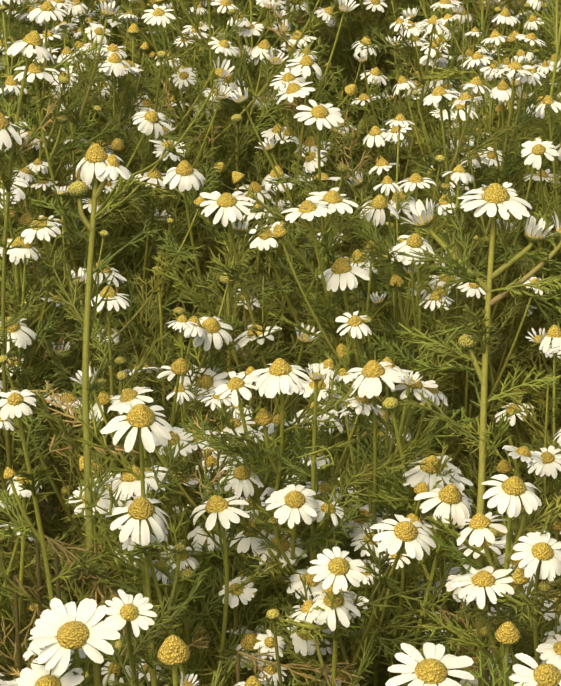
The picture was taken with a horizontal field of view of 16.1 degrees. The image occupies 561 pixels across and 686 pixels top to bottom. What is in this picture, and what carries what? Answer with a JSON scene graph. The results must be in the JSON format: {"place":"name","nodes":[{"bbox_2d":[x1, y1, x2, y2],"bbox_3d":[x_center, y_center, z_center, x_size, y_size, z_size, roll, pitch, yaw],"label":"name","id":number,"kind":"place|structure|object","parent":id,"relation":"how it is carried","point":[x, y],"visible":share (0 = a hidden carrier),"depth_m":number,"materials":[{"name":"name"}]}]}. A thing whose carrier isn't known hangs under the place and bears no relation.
{"place":"outdoors","nodes":[
{"label":"outdoors","id":0,"kind":"place"},
{"bbox_2d":[0,58,560,685],"bbox_3d":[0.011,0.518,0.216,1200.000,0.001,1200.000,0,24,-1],"label":"ground","id":1,"kind":"structure","parent":0,"point":[48,514],"depth_m":1.20,"materials":[{"name":"soil"}]},
{"bbox_2d":[0,477,76,678],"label":"chamomile","id":2,"kind":"object","parent":1,"relation":"on","point":[24,494],"visible":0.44,"depth_m":0.70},
{"bbox_2d":[0,217,95,541],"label":"chamomile","id":3,"kind":"object","parent":1,"relation":"on","point":[43,233],"visible":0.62,"depth_m":0.87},
{"bbox_2d":[0,30,100,680],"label":"chamomile","id":4,"kind":"object","parent":1,"relation":"on","point":[32,41],"visible":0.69,"depth_m":0.79,"materials":[{"name":"green plant"}]},
{"bbox_2d":[0,0,110,361],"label":"chamomile","id":5,"kind":"object","parent":1,"relation":"on","point":[97,29],"visible":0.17,"depth_m":1.26,"materials":[{"name":"green plant"}]},
{"bbox_2d":[16,648,99,685],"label":"chamomile","id":6,"kind":"object","parent":1,"relation":"on","point":[37,675],"visible":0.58,"depth_m":0.53,"materials":[{"name":"white plant"}]},
{"bbox_2d":[0,174,137,679],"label":"chamomile","id":7,"kind":"object","parent":1,"relation":"on","point":[23,220],"visible":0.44,"depth_m":0.91,"materials":[{"name":"green plant"}]},
{"bbox_2d":[0,236,139,663],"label":"chamomile","id":8,"kind":"object","parent":1,"relation":"on","point":[16,259],"visible":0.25,"depth_m":0.90,"materials":[{"name":"green plant"}]},
{"bbox_2d":[23,598,120,685],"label":"chamomile","id":9,"kind":"object","parent":1,"relation":"on","point":[60,636],"visible":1,"depth_m":0.52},
{"bbox_2d":[0,312,161,684],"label":"chamomile","id":10,"kind":"object","parent":1,"relation":"on","point":[19,335],"visible":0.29,"depth_m":0.87,"materials":[{"name":"green plant"}]},
{"bbox_2d":[9,61,158,456],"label":"chamomile","id":11,"kind":"object","parent":1,"relation":"on","point":[35,72],"visible":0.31,"depth_m":1.04,"materials":[{"name":"green plant"}]},
{"bbox_2d":[0,473,172,684],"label":"chamomile","id":12,"kind":"object","parent":1,"relation":"on","point":[103,503],"visible":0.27,"depth_m":0.71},
{"bbox_2d":[0,0,181,307],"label":"chamomile","id":13,"kind":"object","parent":1,"relation":"on","point":[89,22],"visible":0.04,"depth_m":1.32,"materials":[{"name":"green plant"}]},
{"bbox_2d":[29,143,163,685],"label":"chamomile plant","id":14,"kind":"object","parent":1,"relation":"on","point":[101,167],"visible":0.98,"depth_m":0.67,"materials":[{"name":"green plant"}]},
{"bbox_2d":[0,389,198,685],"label":"chamomile","id":15,"kind":"object","parent":1,"relation":"on","point":[15,405],"visible":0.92,"depth_m":0.64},
{"bbox_2d":[0,101,201,532],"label":"chamomile","id":16,"kind":"object","parent":1,"relation":"on","point":[37,162],"visible":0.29,"depth_m":1.08,"materials":[{"name":"green plant"}]},
{"bbox_2d":[0,186,206,677],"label":"chamomile","id":17,"kind":"object","parent":1,"relation":"on","point":[24,252],"visible":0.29,"depth_m":0.90,"materials":[{"name":"green plant"}]},
{"bbox_2d":[0,0,227,395],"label":"chamomile","id":18,"kind":"object","parent":1,"relation":"on","point":[59,3],"visible":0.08,"depth_m":1.20,"materials":[{"name":"green plant"}]},
{"bbox_2d":[0,0,234,529],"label":"chamomile","id":19,"kind":"object","parent":1,"relation":"on","point":[151,117],"visible":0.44,"depth_m":1.03,"materials":[{"name":"green plant"}]},
{"bbox_2d":[9,30,243,391],"bbox_3d":[-0.104,-0.067,1.198,0.181,0.272,0.214,1,26,-2],"label":"chamomile","id":20,"kind":"object","parent":1,"relation":"on","point":[223,45],"visible":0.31,"depth_m":1.13,"materials":[{"name":"green plant"}]},
{"bbox_2d":[94,516,173,683],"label":"chamomile","id":21,"kind":"object","parent":1,"relation":"on","point":[162,578],"visible":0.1,"depth_m":0.70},
{"bbox_2d":[0,0,267,289],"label":"chamomile","id":22,"kind":"object","parent":1,"relation":"on","point":[143,29],"visible":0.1,"depth_m":1.37,"materials":[{"name":"green plant"}]},
{"bbox_2d":[52,403,216,685],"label":"chamomile","id":23,"kind":"object","parent":1,"relation":"on","point":[142,418],"visible":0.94,"depth_m":0.64,"materials":[{"name":"white plant"}]},
{"bbox_2d":[3,9,266,529],"bbox_3d":[-0.096,-0.028,1.109,0.136,0.273,0.222,-5,25,-12],"label":"chamomile","id":24,"kind":"object","parent":1,"relation":"on","point":[64,25],"visible":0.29,"depth_m":1.09,"materials":[{"name":"green plant"}]},
{"bbox_2d":[0,23,279,496],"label":"chamomile","id":25,"kind":"object","parent":1,"relation":"on","point":[118,67],"visible":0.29,"depth_m":1.10,"materials":[{"name":"green plant"}]},
{"bbox_2d":[95,589,190,685],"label":"chamomile","id":26,"kind":"object","parent":1,"relation":"on","point":[127,615],"visible":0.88,"depth_m":0.58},
{"bbox_2d":[104,168,187,425],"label":"chamomile","id":27,"kind":"object","parent":1,"relation":"on","point":[153,179],"visible":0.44,"depth_m":1.05,"materials":[{"name":"green plant"}]},
{"bbox_2d":[33,278,299,590],"bbox_3d":[-0.060,0.048,1.037,0.212,0.193,0.133,43,48,57],"label":"chamomile plant","id":28,"kind":"object","parent":1,"relation":"on","point":[179,310],"depth_m":0.99,"materials":[{"name":"green plant"}]},
{"bbox_2d":[0,221,341,685],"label":"chamomile","id":29,"kind":"object","parent":1,"relation":"on","point":[179,367],"visible":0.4,"depth_m":0.78,"materials":[{"name":"green plant"}]},
{"bbox_2d":[97,308,246,671],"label":"chamomile","id":30,"kind":"object","parent":1,"relation":"on","point":[214,326],"visible":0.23,"depth_m":0.84,"materials":[{"name":"green plant"}]},
{"bbox_2d":[82,511,271,684],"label":"chamomile","id":31,"kind":"object","parent":1,"relation":"on","point":[179,549],"visible":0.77,"depth_m":0.67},
{"bbox_2d":[1,0,352,381],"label":"chamomile","id":32,"kind":"object","parent":1,"relation":"on","point":[78,9],"visible":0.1,"depth_m":1.23,"materials":[{"name":"green plant"}]},
{"bbox_2d":[33,0,322,318],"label":"chamomile","id":33,"kind":"object","parent":1,"relation":"on","point":[225,4],"visible":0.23,"depth_m":1.31,"materials":[{"name":"green plant"}]},
{"bbox_2d":[0,168,372,627],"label":"chamomile plant","id":34,"kind":"object","parent":1,"relation":"on","point":[218,236],"visible":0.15,"depth_m":0.98,"materials":[{"name":"green plant"}]},
{"bbox_2d":[157,635,237,685],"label":"chamomile","id":35,"kind":"object","parent":1,"relation":"on","point":[174,651],"visible":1,"depth_m":0.49,"materials":[{"name":"yellow plant"}]},
{"bbox_2d":[0,315,406,685],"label":"chamomile","id":36,"kind":"object","parent":1,"relation":"on","point":[240,483],"visible":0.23,"depth_m":0.76,"materials":[{"name":"green plant"}]},
{"bbox_2d":[24,255,383,685],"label":"chamomile plant","id":37,"kind":"object","parent":1,"relation":"on","point":[195,295],"visible":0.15,"depth_m":0.88,"materials":[{"name":"green plant"}]},
{"bbox_2d":[33,0,375,405],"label":"chamomile","id":38,"kind":"object","parent":1,"relation":"on","point":[265,50],"visible":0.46,"depth_m":1.16,"materials":[{"name":"green plant"}]},
{"bbox_2d":[156,557,260,685],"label":"chamomile","id":39,"kind":"object","parent":1,"relation":"on","point":[197,644],"visible":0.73,"depth_m":0.69,"materials":[{"name":"green plant"}]},
{"bbox_2d":[156,158,289,498],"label":"chamomile","id":40,"kind":"object","parent":1,"relation":"on","point":[185,173],"visible":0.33,"depth_m":0.92,"materials":[{"name":"green plant"}]},
{"bbox_2d":[96,358,354,685],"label":"chamomile","id":41,"kind":"object","parent":1,"relation":"on","point":[280,370],"visible":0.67,"depth_m":0.69,"materials":[{"name":"green plant"}]},
{"bbox_2d":[177,468,274,685],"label":"chamomile","id":42,"kind":"object","parent":1,"relation":"on","point":[218,508],"visible":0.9,"depth_m":0.68,"materials":[{"name":"green plant"}]},
{"bbox_2d":[156,544,298,683],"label":"chamomile","id":43,"kind":"object","parent":1,"relation":"on","point":[248,591],"visible":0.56,"depth_m":0.70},
{"bbox_2d":[150,407,309,678],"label":"chamomile","id":44,"kind":"object","parent":1,"relation":"on","point":[195,448],"visible":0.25,"depth_m":0.73,"materials":[{"name":"green plant"}]},
{"bbox_2d":[112,22,361,371],"bbox_3d":[-0.037,-0.084,1.262,0.144,0.250,0.272,-21,31,-39],"label":"chamomile","id":45,"kind":"object","parent":1,"relation":"on","point":[250,30],"visible":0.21,"depth_m":1.22,"materials":[{"name":"green plant"}]},
{"bbox_2d":[61,187,415,481],"bbox_3d":[-0.026,0.008,1.099,0.196,0.215,0.185,-3,23,-8],"label":"chamomile plant","id":46,"kind":"object","parent":1,"relation":"on","point":[299,300],"visible":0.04,"depth_m":1.09,"materials":[{"name":"green plant"}]},
{"bbox_2d":[73,0,416,353],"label":"chamomile","id":47,"kind":"object","parent":1,"relation":"on","point":[184,75],"visible":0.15,"depth_m":1.22,"materials":[{"name":"green plant"}]},
{"bbox_2d":[113,89,381,464],"bbox_3d":[-0.014,-0.032,1.162,0.165,0.238,0.236,2,24,4],"label":"chamomile plant","id":48,"kind":"object","parent":1,"relation":"on","point":[236,119],"visible":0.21,"depth_m":1.13,"materials":[{"name":"green plant"}]},
{"bbox_2d":[190,204,316,425],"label":"chamomile","id":49,"kind":"object","parent":1,"relation":"on","point":[257,216],"visible":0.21,"depth_m":1.06,"materials":[{"name":"green plant"}]},
{"bbox_2d":[178,371,343,683],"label":"chamomile","id":50,"kind":"object","parent":1,"relation":"on","point":[235,384],"visible":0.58,"depth_m":0.69,"materials":[{"name":"green plant"}]},
{"bbox_2d":[241,591,310,685],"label":"chamomile","id":51,"kind":"object","parent":1,"relation":"on","point":[267,639],"visible":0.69,"depth_m":0.68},
{"bbox_2d":[141,0,414,227],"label":"chamomile","id":52,"kind":"object","parent":1,"relation":"on","point":[332,32],"visible":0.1,"depth_m":1.43,"materials":[{"name":"green plant"}]},
{"bbox_2d":[200,191,358,645],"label":"chamomile","id":53,"kind":"object","parent":1,"relation":"on","point":[226,213],"visible":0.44,"depth_m":0.84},
{"bbox_2d":[134,0,425,315],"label":"chamomile","id":54,"kind":"object","parent":1,"relation":"on","point":[375,72],"visible":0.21,"depth_m":1.26,"materials":[{"name":"green plant"}]},
{"bbox_2d":[207,166,357,417],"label":"chamomile","id":55,"kind":"object","parent":1,"relation":"on","point":[272,175],"visible":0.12,"depth_m":1.07,"materials":[{"name":"green plant"}]},
{"bbox_2d":[207,484,363,685],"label":"chamomile","id":56,"kind":"object","parent":1,"relation":"on","point":[295,498],"visible":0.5,"depth_m":0.68,"materials":[{"name":"green plant"}]},
{"bbox_2d":[232,55,340,362],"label":"chamomile","id":57,"kind":"object","parent":1,"relation":"on","point":[306,62],"visible":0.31,"depth_m":1.12,"materials":[{"name":"green plant"}]},
{"bbox_2d":[235,136,337,360],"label":"chamomile","id":58,"kind":"object","parent":1,"relation":"on","point":[309,142],"visible":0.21,"depth_m":1.14,"materials":[{"name":"green plant"}]},
{"bbox_2d":[13,530,560,685],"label":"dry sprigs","id":59,"kind":"object","parent":1,"relation":"on","point":[57,547],"visible":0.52,"depth_m":0.66,"materials":[{"name":"brown plant"}]},
{"bbox_2d":[175,0,425,266],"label":"chamomile","id":60,"kind":"object","parent":1,"relation":"on","point":[301,24],"visible":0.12,"depth_m":1.42,"materials":[{"name":"green plant"}]},
{"bbox_2d":[70,362,542,685],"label":"chamomile","id":61,"kind":"object","parent":1,"relation":"on","point":[128,396],"visible":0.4,"depth_m":0.71,"materials":[{"name":"green plant"}]},
{"bbox_2d":[237,222,397,521],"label":"chamomile","id":62,"kind":"object","parent":1,"relation":"on","point":[265,241],"visible":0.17,"depth_m":0.93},
{"bbox_2d":[279,569,367,685],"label":"chamomile","id":63,"kind":"object","parent":1,"relation":"on","point":[302,644],"visible":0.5,"depth_m":0.67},
{"bbox_2d":[279,187,381,655],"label":"chamomile","id":64,"kind":"object","parent":1,"relation":"on","point":[332,197],"visible":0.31,"depth_m":0.88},
{"bbox_2d":[278,200,391,621],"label":"chamomile","id":65,"kind":"object","parent":1,"relation":"on","point":[308,210],"visible":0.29,"depth_m":0.85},
{"bbox_2d":[231,363,439,685],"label":"chamomile","id":66,"kind":"object","parent":1,"relation":"on","point":[328,508],"visible":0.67,"depth_m":0.69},
{"bbox_2d":[114,5,560,364],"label":"chamomile","id":67,"kind":"object","parent":1,"relation":"on","point":[411,27],"visible":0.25,"depth_m":1.16,"materials":[{"name":"green plant"}]},
{"bbox_2d":[272,0,411,231],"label":"chamomile","id":68,"kind":"object","parent":1,"relation":"on","point":[377,5],"visible":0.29,"depth_m":1.47,"materials":[{"name":"green plant"}]},
{"bbox_2d":[242,512,453,685],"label":"chamomile","id":69,"kind":"object","parent":1,"relation":"on","point":[406,531],"visible":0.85,"depth_m":0.65,"materials":[{"name":"green plant"}]},
{"bbox_2d":[270,547,439,685],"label":"chamomile","id":70,"kind":"object","parent":1,"relation":"on","point":[339,566],"visible":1,"depth_m":0.64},
{"bbox_2d":[264,100,458,474],"bbox_3d":[0.040,0.016,0.985,0.096,0.292,0.071,0,24,-1],"label":"chamomile","id":71,"kind":"object","parent":1,"relation":"on","point":[320,113],"visible":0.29,"depth_m":0.93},
{"bbox_2d":[300,504,429,685],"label":"chamomile","id":72,"kind":"object","parent":1,"relation":"on","point":[358,531],"visible":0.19,"depth_m":0.72,"materials":[{"name":"green plant"}]},
{"bbox_2d":[234,257,499,655],"bbox_3d":[0.043,0.085,0.884,0.127,0.248,0.077,0,24,-1],"label":"chamomile","id":73,"kind":"object","parent":1,"relation":"on","point":[342,269],"visible":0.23,"depth_m":0.85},
{"bbox_2d":[286,360,451,685],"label":"chamomile","id":74,"kind":"object","parent":1,"relation":"on","point":[372,371],"visible":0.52,"depth_m":0.71,"materials":[{"name":"green plant"}]},
{"bbox_2d":[187,114,551,685],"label":"chamomile","id":75,"kind":"object","parent":1,"relation":"on","point":[436,298],"visible":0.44,"depth_m":0.89,"materials":[{"name":"green plant"}]},
{"bbox_2d":[307,0,451,208],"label":"chamomile","id":76,"kind":"object","parent":1,"relation":"on","point":[355,28],"visible":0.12,"depth_m":1.54,"materials":[{"name":"green plant"}]},
{"bbox_2d":[326,557,437,685],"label":"chamomile","id":77,"kind":"object","parent":1,"relation":"on","point":[367,575],"visible":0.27,"depth_m":0.71,"materials":[{"name":"green plant"}]},
{"bbox_2d":[292,370,479,656],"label":"chamomile","id":78,"kind":"object","parent":1,"relation":"on","point":[409,382],"visible":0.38,"depth_m":0.71,"materials":[{"name":"green plant"}]},
{"bbox_2d":[219,349,556,682],"bbox_3d":[0.041,0.117,0.836,0.205,0.232,0.128,15,31,31],"label":"chamomile","id":79,"kind":"object","parent":1,"relation":"on","point":[344,375],"visible":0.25,"depth_m":0.82,"materials":[{"name":"green plant"}]},
{"bbox_2d":[244,19,533,357],"bbox_3d":[0.054,-0.091,1.282,0.192,0.250,0.166,23,34,40],"label":"chamomile","id":80,"kind":"object","parent":1,"relation":"on","point":[293,39],"visible":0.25,"depth_m":1.25,"materials":[{"name":"green plant"}]},
{"bbox_2d":[336,543,448,682],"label":"chamomile","id":81,"kind":"object","parent":1,"relation":"on","point":[425,621],"visible":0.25,"depth_m":0.71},
{"bbox_2d":[349,125,436,358],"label":"chamomile","id":82,"kind":"object","parent":1,"relation":"on","point":[376,132],"visible":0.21,"depth_m":1.06,"materials":[{"name":"green plant"}]},
{"bbox_2d":[227,56,560,575],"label":"chamomile","id":83,"kind":"object","parent":1,"relation":"on","point":[434,97],"visible":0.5,"depth_m":0.97,"materials":[{"name":"green plant"}]},
{"bbox_2d":[235,8,560,418],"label":"chamomile","id":84,"kind":"object","parent":1,"relation":"on","point":[503,17],"visible":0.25,"depth_m":1.14,"materials":[{"name":"green plant"}]},
{"bbox_2d":[238,0,558,381],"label":"chamomile","id":85,"kind":"object","parent":1,"relation":"on","point":[444,4],"visible":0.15,"depth_m":1.23,"materials":[{"name":"green plant"}]},
{"bbox_2d":[253,383,549,676],"bbox_3d":[0.060,0.111,0.886,0.102,0.202,0.153,-85,85,-66],"label":"chamomile","id":86,"kind":"object","parent":1,"relation":"on","point":[341,425],"visible":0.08,"depth_m":0.86,"materials":[{"name":"green plant"}]},
{"bbox_2d":[243,211,560,532],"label":"chamomile plant","id":87,"kind":"object","parent":1,"relation":"on","point":[494,359],"visible":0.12,"depth_m":1.07,"materials":[{"name":"green plant"}]},
{"bbox_2d":[348,194,459,519],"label":"chamomile","id":88,"kind":"object","parent":1,"relation":"on","point":[381,204],"visible":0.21,"depth_m":0.92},
{"bbox_2d":[255,0,560,562],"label":"chamomile","id":89,"kind":"object","parent":1,"relation":"on","point":[537,149],"visible":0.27,"depth_m":1.06,"materials":[{"name":"green plant"}]},
{"bbox_2d":[269,0,560,330],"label":"chamomile","id":90,"kind":"object","parent":1,"relation":"on","point":[537,5],"visible":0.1,"depth_m":1.30,"materials":[{"name":"green plant"}]},
{"bbox_2d":[366,484,472,685],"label":"chamomile","id":91,"kind":"object","parent":1,"relation":"on","point":[448,495],"visible":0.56,"depth_m":0.69,"materials":[{"name":"green plant"}]},
{"bbox_2d":[385,642,473,685],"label":"chamomile","id":92,"kind":"object","parent":1,"relation":"on","point":[432,668],"visible":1,"depth_m":0.52,"materials":[{"name":"white plant"}]},
{"bbox_2d":[362,98,500,487],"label":"chamomile","id":93,"kind":"object","parent":1,"relation":"on","point":[382,164],"visible":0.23,"depth_m":1.03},
{"bbox_2d":[323,397,541,677],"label":"chamomile","id":94,"kind":"object","parent":1,"relation":"on","point":[425,465],"visible":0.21,"depth_m":0.70,"materials":[{"name":"green plant"}]},
{"bbox_2d":[372,461,509,681],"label":"chamomile","id":95,"kind":"object","parent":1,"relation":"on","point":[459,485],"visible":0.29,"depth_m":0.72,"materials":[{"name":"green plant"}]},
{"bbox_2d":[363,49,532,373],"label":"chamomile","id":96,"kind":"object","parent":1,"relation":"on","point":[442,61],"visible":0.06,"depth_m":1.23,"materials":[{"name":"green plant"}]},
{"bbox_2d":[346,0,560,336],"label":"chamomile","id":97,"kind":"object","parent":1,"relation":"on","point":[527,6],"visible":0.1,"depth_m":1.26,"materials":[{"name":"green plant"}]},
{"bbox_2d":[403,572,528,685],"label":"chamomile","id":98,"kind":"object","parent":1,"relation":"on","point":[457,590],"visible":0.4,"depth_m":0.69,"materials":[{"name":"green plant"}]},
{"bbox_2d":[376,73,560,500],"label":"chamomile","id":99,"kind":"object","parent":1,"relation":"on","point":[502,91],"visible":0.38,"depth_m":1.06,"materials":[{"name":"green plant"}]},
{"bbox_2d":[378,51,560,527],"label":"chamomile","id":100,"kind":"object","parent":1,"relation":"on","point":[548,101],"visible":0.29,"depth_m":1.00,"materials":[{"name":"green plant"}]},
{"bbox_2d":[388,50,560,459],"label":"chamomile","id":101,"kind":"object","parent":1,"relation":"on","point":[490,156],"visible":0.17,"depth_m":1.11,"materials":[{"name":"green plant"}]},
{"bbox_2d":[395,183,560,685],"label":"chamomile plant","id":102,"kind":"object","parent":1,"relation":"on","point":[493,198],"visible":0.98,"depth_m":0.67,"materials":[{"name":"green plant"}]},
{"bbox_2d":[408,0,560,248],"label":"chamomile","id":103,"kind":"object","parent":1,"relation":"on","point":[514,9],"visible":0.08,"depth_m":1.37,"materials":[{"name":"green plant"}]},
{"bbox_2d":[414,80,560,426],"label":"chamomile","id":104,"kind":"object","parent":1,"relation":"on","point":[526,185],"visible":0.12,"depth_m":1.17,"materials":[{"name":"green plant"}]},
{"bbox_2d":[416,474,560,685],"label":"chamomile","id":105,"kind":"object","parent":1,"relation":"on","point":[509,491],"visible":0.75,"depth_m":0.64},
{"bbox_2d":[418,325,560,663],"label":"chamomile","id":106,"kind":"object","parent":1,"relation":"on","point":[553,334],"visible":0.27,"depth_m":0.86,"materials":[{"name":"green plant"}]},
{"bbox_2d":[448,342,560,668],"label":"chamomile","id":107,"kind":"object","parent":1,"relation":"on","point":[495,451],"visible":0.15,"depth_m":0.80,"materials":[{"name":"green plant"}]},
{"bbox_2d":[454,531,560,685],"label":"chamomile","id":108,"kind":"object","parent":1,"relation":"on","point":[540,553],"visible":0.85,"depth_m":0.63,"materials":[{"name":"white plant"}]},
{"bbox_2d":[460,650,560,685],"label":"chamomile","id":109,"kind":"object","parent":1,"relation":"on","point":[546,674],"visible":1,"depth_m":0.53,"materials":[{"name":"white plant"}]},
{"bbox_2d":[461,376,560,643],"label":"chamomile","id":110,"kind":"object","parent":1,"relation":"on","point":[547,467],"visible":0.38,"depth_m":0.78,"materials":[{"name":"green plant"}]},
{"bbox_2d":[485,321,560,621],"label":"chamomile","id":111,"kind":"object","parent":1,"relation":"on","point":[536,339],"visible":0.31,"depth_m":0.92,"materials":[{"name":"green plant"}]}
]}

